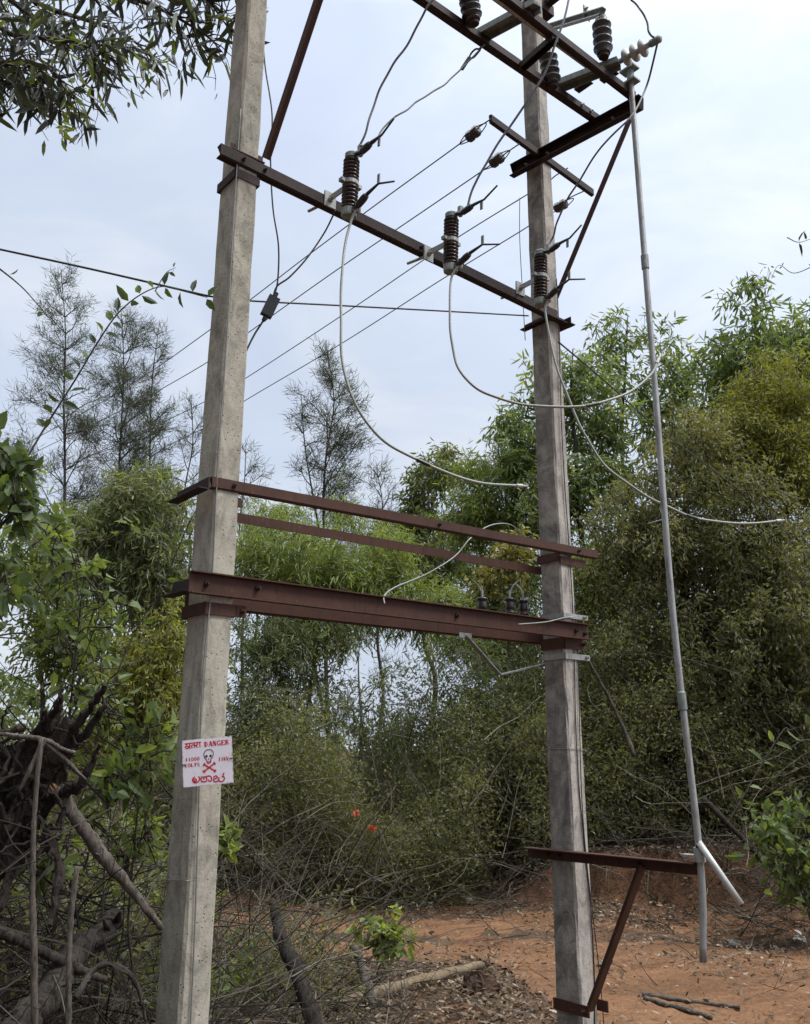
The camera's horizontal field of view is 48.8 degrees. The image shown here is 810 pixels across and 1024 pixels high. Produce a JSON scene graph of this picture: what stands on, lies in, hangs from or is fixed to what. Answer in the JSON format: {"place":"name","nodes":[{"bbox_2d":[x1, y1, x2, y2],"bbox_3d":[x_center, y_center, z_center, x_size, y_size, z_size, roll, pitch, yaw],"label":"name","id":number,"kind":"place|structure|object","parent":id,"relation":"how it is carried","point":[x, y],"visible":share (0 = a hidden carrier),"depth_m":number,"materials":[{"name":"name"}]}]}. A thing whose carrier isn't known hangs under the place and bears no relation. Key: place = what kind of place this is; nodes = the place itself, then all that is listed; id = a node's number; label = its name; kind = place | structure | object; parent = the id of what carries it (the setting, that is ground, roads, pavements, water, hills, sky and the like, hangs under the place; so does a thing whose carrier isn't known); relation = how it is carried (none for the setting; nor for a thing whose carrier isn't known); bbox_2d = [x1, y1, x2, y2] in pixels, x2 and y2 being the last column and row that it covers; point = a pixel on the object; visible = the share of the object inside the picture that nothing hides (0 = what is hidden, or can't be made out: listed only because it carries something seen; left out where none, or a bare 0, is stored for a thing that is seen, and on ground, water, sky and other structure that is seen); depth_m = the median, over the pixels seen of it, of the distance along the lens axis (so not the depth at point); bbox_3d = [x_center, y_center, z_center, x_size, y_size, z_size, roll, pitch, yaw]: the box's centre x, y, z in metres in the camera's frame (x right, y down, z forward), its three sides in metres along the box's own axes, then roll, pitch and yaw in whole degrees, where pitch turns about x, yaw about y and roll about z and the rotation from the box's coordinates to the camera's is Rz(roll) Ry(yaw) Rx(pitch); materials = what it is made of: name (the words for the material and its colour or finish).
{"place":"outdoors","nodes":[
{"label":"outdoors","id":0,"kind":"place"},
{"bbox_2d":[0,0,809,750],"label":"sky","id":1,"kind":"structure","parent":0,"point":[723,126],"materials":[{"name":"white"}]},
{"bbox_2d":[10,751,809,1023],"bbox_3d":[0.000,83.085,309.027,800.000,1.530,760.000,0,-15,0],"label":"ground","id":2,"kind":"structure","parent":0,"point":[668,889],"depth_m":9.13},
{"bbox_2d":[0,411,65,621],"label":"dark leaf shrub","id":3,"kind":"object","parent":2,"relation":"on","point":[15,460],"visible":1,"depth_m":4.32,"materials":[{"name":"green plant"}]},
{"bbox_2d":[0,498,140,1023],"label":"broad leaf shrub","id":4,"kind":"object","parent":2,"relation":"on","point":[58,577],"visible":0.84,"depth_m":4.90,"materials":[{"name":"green plant"}]},
{"bbox_2d":[0,247,141,717],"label":"casuarina tree","id":5,"kind":"object","parent":2,"relation":"on","point":[58,371],"visible":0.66,"depth_m":31.92,"materials":[{"name":"green plant"}]},
{"bbox_2d":[0,462,148,720],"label":"leafy tree","id":6,"kind":"object","parent":2,"relation":"on","point":[49,663],"visible":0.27,"depth_m":10.31,"materials":[{"name":"green plant"}]},
{"bbox_2d":[0,701,178,1023],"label":"shrub","id":7,"kind":"object","parent":2,"relation":"on","point":[117,763],"visible":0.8,"depth_m":3.98,"materials":[{"name":"green plant"}]},
{"bbox_2d":[15,453,196,846],"bbox_3d":[-3.081,1.662,9.403,2.311,4.803,1.752,0,-15,0],"label":"leafy tree","id":8,"kind":"object","parent":2,"relation":"on","point":[151,509],"visible":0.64,"depth_m":9.46,"materials":[{"name":"green plant"}]},
{"bbox_2d":[67,665,177,1023],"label":"creeper shrub","id":9,"kind":"object","parent":2,"relation":"on","point":[110,712],"visible":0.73,"depth_m":4.06,"materials":[{"name":"green plant"}]},
{"bbox_2d":[49,297,196,669],"bbox_3d":[-10.053,0.298,31.674,5.318,17.726,4.521,6,-16,-22],"label":"casuarina tree","id":10,"kind":"object","parent":2,"relation":"on","point":[124,375],"visible":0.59,"depth_m":32.68,"materials":[{"name":"green plant"}]},
{"bbox_2d":[60,596,186,882],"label":"bushy tree","id":11,"kind":"object","parent":2,"relation":"on","point":[161,667],"visible":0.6,"depth_m":8.12,"materials":[{"name":"green plant"}]},
{"bbox_2d":[0,0,270,155],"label":"overhanging tree","id":12,"kind":"object","parent":2,"relation":"on","point":[32,100],"visible":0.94,"depth_m":6.23,"materials":[{"name":"green plant"}]},
{"bbox_2d":[2,808,277,1023],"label":"undergrowth","id":13,"kind":"object","parent":2,"relation":"on","point":[157,895],"visible":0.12,"depth_m":5.61,"materials":[{"name":"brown plant"}]},
{"bbox_2d":[111,316,192,633],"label":"casuarina tree","id":14,"kind":"object","parent":2,"relation":"on","point":[161,360],"visible":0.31,"depth_m":34.01,"materials":[{"name":"green plant"}]},
{"bbox_2d":[144,386,203,676],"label":"casuarina tree","id":15,"kind":"object","parent":2,"relation":"on","point":[192,441],"visible":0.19,"depth_m":35.85,"materials":[{"name":"green plant"}]},
{"bbox_2d":[0,795,373,1023],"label":"undergrowth","id":16,"kind":"object","parent":2,"relation":"on","point":[145,943],"visible":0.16,"depth_m":5.91,"materials":[{"name":"brown plant"}]},
{"bbox_2d":[155,0,266,1023],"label":"concrete pole","id":17,"kind":"object","parent":2,"relation":"on","point":[173,1006],"visible":0.88,"depth_m":4.13,"materials":[{"name":"concrete"}]},
{"bbox_2d":[27,272,217,455],"bbox_3d":[-1.361,-0.732,4.330,0.839,0.962,0.170,0,-15,0],"label":"vine shoot","id":18,"kind":"object","parent":17,"relation":"attached to","point":[123,295],"visible":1,"depth_m":4.36,"materials":[{"name":"green plant"}]},
{"bbox_2d":[167,477,209,503],"bbox_3d":[-1.025,-0.104,4.226,0.055,0.065,0.321,12,-19,-39],"label":"rail bracket","id":19,"kind":"object","parent":17,"relation":"attached to","point":[195,489],"visible":1,"depth_m":4.20,"materials":[{"name":"metal"}]},
{"bbox_2d":[182,736,233,787],"bbox_3d":[-0.826,1.048,3.754,0.211,0.190,0.034,-5,-15,-1],"label":"danger sign","id":20,"kind":"object","parent":17,"relation":"attached to","point":[207,761],"visible":1,"depth_m":3.74,"materials":[{"name":"white metal"}]},
{"bbox_2d":[181,601,245,619],"bbox_3d":[-0.877,0.463,4.129,0.212,0.055,0.251,12,-19,-39],"label":"pole clamp","id":21,"kind":"object","parent":17,"relation":"attached to","point":[219,609],"visible":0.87,"depth_m":4.06,"materials":[{"name":"red metal"}]},
{"bbox_2d":[190,109,240,1023],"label":"earth wire","id":22,"kind":"object","parent":17,"relation":"attached to","point":[210,596],"visible":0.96,"depth_m":4.06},
{"bbox_2d":[262,0,322,159],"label":"brace","id":23,"kind":"object","parent":17,"relation":"attached to","point":[292,77],"visible":1,"depth_m":4.55,"materials":[{"name":"red metal"}]},
{"bbox_2d":[185,594,542,644],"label":"channel beam","id":24,"kind":"structure","parent":17,"relation":"attached to","point":[286,611],"depth_m":4.92,"materials":[{"name":"red metal"}]},
{"bbox_2d":[216,143,557,321],"bbox_3d":[0.050,-1.599,5.347,2.591,0.140,0.069,12,-19,-39],"label":"fuse crossbar","id":25,"kind":"object","parent":17,"relation":"attached to","point":[286,184],"visible":0.77,"depth_m":5.15,"materials":[{"name":"metal"}]},
{"bbox_2d":[307,117,394,220],"bbox_3d":[-0.272,-1.778,4.792,0.137,0.412,0.694,13,-17,-38],"label":"fuse cutout","id":26,"kind":"object","parent":25,"relation":"attached to","point":[349,190],"visible":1,"depth_m":4.78,"materials":[{"name":"brown ceramic"}]},
{"bbox_2d":[340,209,527,487],"bbox_3d":[0.167,-0.867,4.616,1.063,1.473,0.170,5,-16,-19],"label":"drop cable","id":27,"kind":"object","parent":26,"relation":"hanging from","point":[421,461],"visible":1,"depth_m":4.39,"materials":[{"name":"metal"}]},
{"bbox_2d":[407,185,499,275],"bbox_3d":[0.294,-1.603,5.239,0.137,0.412,0.694,13,-17,-41],"label":"fuse cutout","id":28,"kind":"object","parent":25,"relation":"attached to","point":[450,245],"visible":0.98,"depth_m":5.22,"materials":[{"name":"brown ceramic"}]},
{"bbox_2d":[458,0,569,208],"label":"jumper wire","id":29,"kind":"object","parent":28,"relation":"attached to","point":[515,118],"visible":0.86,"depth_m":5.30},
{"bbox_2d":[449,266,660,407],"bbox_3d":[0.895,-0.979,5.106,1.322,0.896,0.182,3,-15,-11],"label":"drop cable","id":30,"kind":"object","parent":28,"relation":"attached to","point":[657,361],"visible":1,"depth_m":4.94,"materials":[{"name":"metal"}]},
{"bbox_2d":[501,224,584,307],"bbox_3d":[0.895,-1.527,5.742,0.137,0.412,0.694,11,-16,-35],"label":"fuse cutout","id":31,"kind":"object","parent":25,"relation":"attached to","point":[540,279],"visible":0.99,"depth_m":5.73,"materials":[{"name":"brown ceramic"}]},
{"bbox_2d":[544,301,784,524],"bbox_3d":[1.672,-0.637,5.588,1.583,1.419,0.202,4,-15,-13],"label":"drop cable","id":32,"kind":"object","parent":31,"relation":"hanging from","point":[614,473],"visible":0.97,"depth_m":5.42,"materials":[{"name":"metal"}]},
{"bbox_2d":[188,570,591,639],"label":"channel beam","id":33,"kind":"structure","parent":17,"relation":"attached to","point":[234,587],"depth_m":4.58,"materials":[{"name":"red metal"}]},
{"bbox_2d":[209,476,597,558],"bbox_3d":[0.189,0.072,5.032,2.835,0.103,0.058,12,-19,-39],"label":"guard rail","id":34,"kind":"object","parent":17,"relation":"attached to","point":[275,494],"visible":0.99,"depth_m":4.80,"materials":[{"name":"red metal"}]},
{"bbox_2d":[212,813,243,1023],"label":"shrub","id":35,"kind":"object","parent":2,"relation":"on","point":[228,831],"visible":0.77,"depth_m":4.59,"materials":[{"name":"green plant"}]},
{"bbox_2d":[0,574,463,1023],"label":"brushwood","id":36,"kind":"object","parent":2,"relation":"on","point":[90,998],"visible":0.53,"depth_m":4.16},
{"bbox_2d":[29,738,43,1023],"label":"dry stalk","id":37,"kind":"object","parent":36,"relation":"on","point":[34,1013],"visible":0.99,"depth_m":2.77,"materials":[{"name":"grey wood"}]},
{"bbox_2d":[0,683,107,927],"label":"uprooted stump","id":38,"kind":"object","parent":36,"relation":"on","point":[15,802],"visible":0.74,"depth_m":3.47,"materials":[{"name":"brown wood"}]},
{"bbox_2d":[0,923,107,982],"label":"dead branch","id":39,"kind":"object","parent":36,"relation":"on","point":[50,956],"visible":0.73,"depth_m":3.31,"materials":[{"name":"wood"}]},
{"bbox_2d":[1,908,122,1023],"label":"fallen log","id":40,"kind":"object","parent":36,"relation":"on","point":[108,925],"visible":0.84,"depth_m":3.35,"materials":[{"name":"wood"}]},
{"bbox_2d":[65,866,79,1023],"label":"dry stalk","id":41,"kind":"object","parent":36,"relation":"on","point":[68,986],"visible":1,"depth_m":2.83,"materials":[{"name":"grey wood"}]},
{"bbox_2d":[49,783,163,930],"bbox_3d":[-1.193,1.337,3.502,0.522,0.596,0.125,4,-15,-14],"label":"broken branch","id":42,"kind":"object","parent":36,"relation":"on","point":[97,849],"visible":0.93,"depth_m":3.48,"materials":[{"name":"grey wood"}]},
{"bbox_2d":[73,961,146,1021],"bbox_3d":[-1.072,1.745,3.250,0.264,0.199,0.100,6,-16,-23],"label":"dead branch","id":43,"kind":"object","parent":36,"relation":"in","point":[88,976],"visible":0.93,"depth_m":3.25,"materials":[{"name":"wood"}]},
{"bbox_2d":[110,500,195,688],"bbox_3d":[-1.258,0.423,4.661,0.462,0.982,0.101,-2,-15,8],"label":"vine shoot","id":44,"kind":"object","parent":36,"relation":"on","point":[186,542],"visible":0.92,"depth_m":4.70,"materials":[{"name":"green plant"}]},
{"bbox_2d":[0,688,500,1023],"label":"brushwood","id":45,"kind":"object","parent":2,"relation":"on","point":[289,931],"visible":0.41,"depth_m":5.68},
{"bbox_2d":[268,899,323,1023],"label":"leaning branch","id":46,"kind":"object","parent":45,"relation":"in","point":[288,954],"visible":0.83,"depth_m":5.28,"materials":[{"name":"brown plant"}]},
{"bbox_2d":[229,439,278,720],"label":"casuarina tree","id":47,"kind":"object","parent":2,"relation":"on","point":[243,496],"visible":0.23,"depth_m":35.55,"materials":[{"name":"green plant"}]},
{"bbox_2d":[282,390,349,745],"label":"casuarina tree","id":48,"kind":"object","parent":2,"relation":"on","point":[308,469],"visible":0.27,"depth_m":29.30,"materials":[{"name":"green plant"}]},
{"bbox_2d":[236,471,425,728],"bbox_3d":[-1.609,2.471,16.931,4.128,6.666,1.806,0,-15,0],"label":"acacia tree","id":49,"kind":"object","parent":2,"relation":"on","point":[345,516],"visible":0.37,"depth_m":17.39,"materials":[{"name":"green plant"}]},
{"bbox_2d":[284,334,382,745],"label":"casuarina tree","id":50,"kind":"object","parent":2,"relation":"on","point":[339,444],"visible":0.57,"depth_m":28.13,"materials":[{"name":"green plant"}]},
{"bbox_2d":[234,498,488,870],"bbox_3d":[-0.777,2.393,12.881,4.207,5.401,2.297,0,-15,0],"label":"acacia tree","id":51,"kind":"object","parent":2,"relation":"on","point":[338,571],"visible":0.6,"depth_m":12.92,"materials":[{"name":"green plant"}]},
{"bbox_2d":[235,959,489,1023],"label":"fallen log","id":52,"kind":"object","parent":2,"relation":"on","point":[442,974],"visible":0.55,"depth_m":6.31,"materials":[{"name":"wood"}]},
{"bbox_2d":[0,589,724,816],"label":"treeline","id":53,"kind":"object","parent":2,"relation":"on","point":[29,690],"visible":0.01,"depth_m":18.51,"materials":[{"name":"green plant"}]},
{"bbox_2d":[346,452,411,773],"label":"casuarina tree","id":54,"kind":"object","parent":2,"relation":"on","point":[380,661],"visible":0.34,"depth_m":30.56,"materials":[{"name":"green plant"}]},
{"bbox_2d":[343,895,420,979],"bbox_3d":[-0.133,3.219,6.676,0.599,0.640,0.449,-11,-19,36],"label":"shrub","id":55,"kind":"object","parent":2,"relation":"on","point":[388,930],"visible":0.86,"depth_m":6.61,"materials":[{"name":"green plant"}]},
{"bbox_2d":[225,615,547,877],"bbox_3d":[-0.355,3.015,12.091,4.970,3.886,2.403,0,-15,0],"label":"bushy tree","id":56,"kind":"object","parent":2,"relation":"on","point":[261,651],"visible":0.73,"depth_m":11.99,"materials":[{"name":"green plant"}]},
{"bbox_2d":[0,532,809,914],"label":"undergrowth","id":57,"kind":"object","parent":2,"relation":"on","point":[714,714],"visible":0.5,"depth_m":10.52,"materials":[{"name":"green plant"}]},
{"bbox_2d":[0,805,809,1023],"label":"leaf litter","id":58,"kind":"object","parent":2,"relation":"on","point":[485,995],"visible":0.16,"depth_m":7.28,"materials":[{"name":"brown plant"}]},
{"bbox_2d":[0,424,809,880],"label":"undergrowth","id":59,"kind":"object","parent":2,"relation":"on","point":[496,648],"visible":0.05,"depth_m":13.70,"materials":[{"name":"green plant"}]},
{"bbox_2d":[377,437,486,717],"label":"leafy tree","id":60,"kind":"object","parent":2,"relation":"on","point":[419,486],"visible":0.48,"depth_m":20.39,"materials":[{"name":"green plant"}]},
{"bbox_2d":[148,574,809,950],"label":"brushwood","id":61,"kind":"object","parent":2,"relation":"on","point":[724,850],"visible":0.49,"depth_m":9.81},
{"bbox_2d":[459,971,500,996],"bbox_3d":[0.519,3.382,6.342,0.270,0.244,0.269,6,-16,-22],"label":"earth clod","id":62,"kind":"object","parent":2,"relation":"on","point":[474,985],"visible":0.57,"depth_m":6.29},
{"bbox_2d":[415,414,577,801],"bbox_3d":[1.512,1.582,15.735,2.912,6.996,2.392,5,-16,-18],"label":"acacia tree","id":63,"kind":"object","parent":2,"relation":"on","point":[475,511],"visible":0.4,"depth_m":15.69,"materials":[{"name":"green plant"}]},
{"bbox_2d":[461,523,539,826],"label":"tree","id":64,"kind":"object","parent":2,"relation":"on","point":[510,552],"visible":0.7,"depth_m":13.12,"materials":[{"name":"green plant"}]},
{"bbox_2d":[521,0,597,1023],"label":"concrete pole","id":65,"kind":"object","parent":2,"relation":"on","point":[573,949],"visible":0.81,"depth_m":5.67,"materials":[{"name":"concrete"}]},
{"bbox_2d":[489,114,593,196],"bbox_3d":[1.018,-2.576,6.508,0.026,0.099,1.252,-14,-20,43],"label":"strain crossbar","id":66,"kind":"object","parent":65,"relation":"attached to","point":[511,134],"visible":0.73,"depth_m":6.42,"materials":[{"name":"metal"}]},
{"bbox_2d":[27,118,490,442],"bbox_3d":[-2.502,-1.809,9.631,0.010,0.318,9.587,12,-19,-39],"label":"line wire","id":67,"kind":"object","parent":66,"relation":"attached to","point":[282,274],"visible":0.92,"depth_m":7.77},
{"bbox_2d":[30,144,518,454],"bbox_3d":[-2.557,-1.698,10.156,0.010,0.466,10.420,12,-19,-39],"label":"line wire","id":68,"kind":"object","parent":66,"relation":"attached to","point":[305,291],"visible":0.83,"depth_m":7.95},
{"bbox_2d":[537,552,584,567],"bbox_3d":[1.023,0.330,5.858,0.249,0.078,0.195,12,-19,-39],"label":"rail bracket","id":69,"kind":"object","parent":65,"relation":"attached to","point":[548,558],"visible":0.97,"depth_m":5.78,"materials":[{"name":"red metal"}]},
{"bbox_2d":[237,513,540,574],"bbox_3d":[0.007,0.211,5.186,2.383,0.065,0.045,12,-19,-39],"label":"guard rail","id":70,"kind":"object","parent":69,"relation":"attached to","point":[242,518],"visible":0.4,"depth_m":5.03,"materials":[{"name":"red metal"}]},
{"bbox_2d":[541,637,586,650],"bbox_3d":[1.017,0.846,5.693,0.200,0.070,0.225,12,-19,-39],"label":"pole clamp","id":71,"kind":"object","parent":65,"relation":"attached to","point":[559,643],"visible":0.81,"depth_m":5.63,"materials":[{"name":"red metal"}]},
{"bbox_2d":[556,278,594,1023],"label":"earth wire","id":72,"kind":"object","parent":65,"relation":"attached to","point":[574,652],"visible":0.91,"depth_m":5.57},
{"bbox_2d":[509,94,643,177],"bbox_3d":[1.164,-2.596,6.225,0.056,0.204,1.145,12,-19,-39],"label":"top crossbar","id":73,"kind":"object","parent":65,"relation":"attached to","point":[610,118],"visible":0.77,"depth_m":6.19,"materials":[{"name":"metal"}]},
{"bbox_2d":[412,0,598,120],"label":"frame beam","id":74,"kind":"structure","parent":73,"relation":"attached to","point":[474,35],"depth_m":5.51,"materials":[{"name":"metal"}]},
{"bbox_2d":[459,0,481,27],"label":"post insulator","id":75,"kind":"object","parent":74,"relation":"attached to","point":[471,11],"visible":1,"depth_m":5.24,"materials":[{"name":"brown ceramic"}]},
{"bbox_2d":[477,0,540,39],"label":"cross piece","id":76,"kind":"object","parent":74,"relation":"attached to","point":[499,25],"visible":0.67,"depth_m":5.34,"materials":[{"name":"metal"}]},
{"bbox_2d":[519,35,557,71],"bbox_3d":[0.817,-2.823,5.492,0.050,0.046,0.298,10,-18,-34],"label":"cross piece","id":77,"kind":"object","parent":74,"relation":"attached to","point":[537,53],"visible":0.92,"depth_m":5.49,"materials":[{"name":"metal"}]},
{"bbox_2d":[539,48,560,90],"bbox_3d":[0.936,-2.881,5.785,0.138,0.310,0.137,0,-15,0],"label":"post insulator","id":78,"kind":"object","parent":74,"relation":"on","point":[552,76],"visible":0.77,"depth_m":5.74,"materials":[{"name":"brown ceramic"}]},
{"bbox_2d":[558,56,620,90],"bbox_3d":[1.177,-2.838,5.809,0.435,0.046,0.090,-9,-17,29],"label":"cross piece","id":79,"kind":"object","parent":74,"relation":"on","point":[580,77],"visible":0.65,"depth_m":5.82,"materials":[{"name":"metal"}]},
{"bbox_2d":[574,72,618,92],"bbox_3d":[1.256,-2.845,5.870,0.303,0.050,0.087,-9,-17,29],"label":"clip angle","id":80,"kind":"object","parent":79,"relation":"attached to","point":[579,89],"visible":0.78,"depth_m":5.90,"materials":[{"name":"metal"}]},
{"bbox_2d":[618,35,661,66],"bbox_3d":[1.448,-2.905,5.669,0.116,0.128,0.411,12,-19,-39],"label":"polymer insulator","id":81,"kind":"object","parent":80,"relation":"attached to","point":[634,52],"visible":0.97,"depth_m":5.63,"materials":[{"name":"plastic"}]},
{"bbox_2d":[499,0,635,98],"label":"frame beam","id":82,"kind":"structure","parent":73,"relation":"attached to","point":[570,47],"depth_m":5.47,"materials":[{"name":"metal"}]},
{"bbox_2d":[592,11,612,60],"bbox_3d":[1.260,-3.042,5.708,0.122,0.341,0.124,0,-15,0],"label":"post insulator","id":83,"kind":"object","parent":82,"relation":"attached to","point":[602,37],"visible":1,"depth_m":5.67,"materials":[{"name":"brown ceramic"}]},
{"bbox_2d":[549,4,605,29],"bbox_3d":[1.165,-3.338,6.074,0.078,0.511,0.698,5,-16,-19],"label":"switch lever","id":84,"kind":"object","parent":83,"relation":"on","point":[586,14],"visible":0.92,"depth_m":5.97,"materials":[{"name":"metal"}]},
{"bbox_2d":[619,62,706,962],"bbox_3d":[1.485,-0.309,5.205,0.131,5.350,0.138,12,-19,-39],"label":"operating pipe","id":85,"kind":"object","parent":82,"relation":"attached to","point":[632,80],"visible":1,"depth_m":5.05,"materials":[{"name":"metal"}]},
{"bbox_2d":[696,840,743,906],"bbox_3d":[1.604,1.844,4.566,0.215,0.311,0.037,-7,-16,23],"label":"pipe handle","id":86,"kind":"object","parent":85,"relation":"attached to","point":[700,845],"visible":1,"depth_m":4.55,"materials":[{"name":"metal"}]},
{"bbox_2d":[558,119,630,297],"bbox_3d":[1.299,-2.054,6.233,0.042,1.145,0.796,12,-19,-39],"label":"brace","id":87,"kind":"object","parent":65,"relation":"attached to","point":[597,198],"visible":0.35,"depth_m":6.20,"materials":[{"name":"red metal"}]},
{"bbox_2d":[522,847,697,1018],"bbox_3d":[1.180,2.373,5.006,0.228,0.881,1.177,12,-19,-38],"label":"foot bracket","id":88,"kind":"object","parent":65,"relation":"attached to","point":[640,865],"visible":0.98,"depth_m":4.95,"materials":[{"name":"red metal"}]},
{"bbox_2d":[471,338,661,746],"bbox_3d":[2.827,0.751,15.384,3.352,7.998,2.471,0,-15,0],"label":"acacia tree","id":89,"kind":"object","parent":2,"relation":"on","point":[597,422],"visible":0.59,"depth_m":15.64,"materials":[{"name":"green plant"}]},
{"bbox_2d":[502,823,656,883],"bbox_3d":[1.987,3.849,10.060,1.782,0.654,0.321,0,-15,0],"label":"fallen limb","id":90,"kind":"object","parent":2,"relation":"on","point":[522,867],"visible":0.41,"depth_m":10.01,"materials":[{"name":"brown wood"}]},
{"bbox_2d":[538,529,637,803],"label":"acacia tree","id":91,"kind":"object","parent":2,"relation":"on","point":[581,603],"visible":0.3,"depth_m":12.56,"materials":[{"name":"green plant"}]},
{"bbox_2d":[594,615,694,812],"bbox_3d":[3.114,2.584,11.399,1.315,2.618,1.023,-4,-15,16],"label":"seeding shrub","id":92,"kind":"object","parent":2,"relation":"on","point":[633,654],"visible":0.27,"depth_m":11.50,"materials":[{"name":"green plant"}]},
{"bbox_2d":[581,303,708,716],"bbox_3d":[4.572,0.334,16.652,2.763,9.379,2.082,-5,-16,20],"label":"acacia tree","id":93,"kind":"object","parent":2,"relation":"on","point":[668,382],"visible":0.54,"depth_m":17.09,"materials":[{"name":"green plant"}]},
{"bbox_2d":[659,680,695,795],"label":"tree","id":94,"kind":"object","parent":2,"relation":"on","point":[675,750],"visible":0.19,"depth_m":10.49,"materials":[{"name":"plant"}]},
{"bbox_2d":[571,387,809,817],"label":"thorn tree","id":95,"kind":"object","parent":2,"relation":"on","point":[691,536],"visible":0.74,"depth_m":11.78,"materials":[{"name":"green plant"}]},
{"bbox_2d":[605,522,809,823],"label":"thorn tree","id":96,"kind":"object","parent":2,"relation":"on","point":[761,614],"visible":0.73,"depth_m":10.90,"materials":[{"name":"green plant"}]},
{"bbox_2d":[665,342,809,678],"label":"wattle tree","id":97,"kind":"object","parent":2,"relation":"on","point":[768,438],"visible":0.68,"depth_m":12.70,"materials":[{"name":"green plant"}]},
{"bbox_2d":[672,262,809,529],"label":"acacia tree","id":98,"kind":"object","parent":2,"relation":"on","point":[726,365],"visible":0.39,"depth_m":14.95,"materials":[{"name":"green plant"}]},
{"bbox_2d":[725,790,809,918],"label":"shrub","id":99,"kind":"object","parent":2,"relation":"on","point":[772,838],"visible":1,"depth_m":8.11,"materials":[{"name":"green plant"}]},
{"bbox_2d":[727,714,809,822],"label":"vine shoot","id":100,"kind":"object","parent":2,"relation":"on","point":[771,737],"visible":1,"depth_m":8.13,"materials":[{"name":"green plant"}]},
{"bbox_2d":[19,884,809,1023],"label":"dirt road","id":101,"kind":"structure","parent":0,"point":[627,1005],"depth_m":7.06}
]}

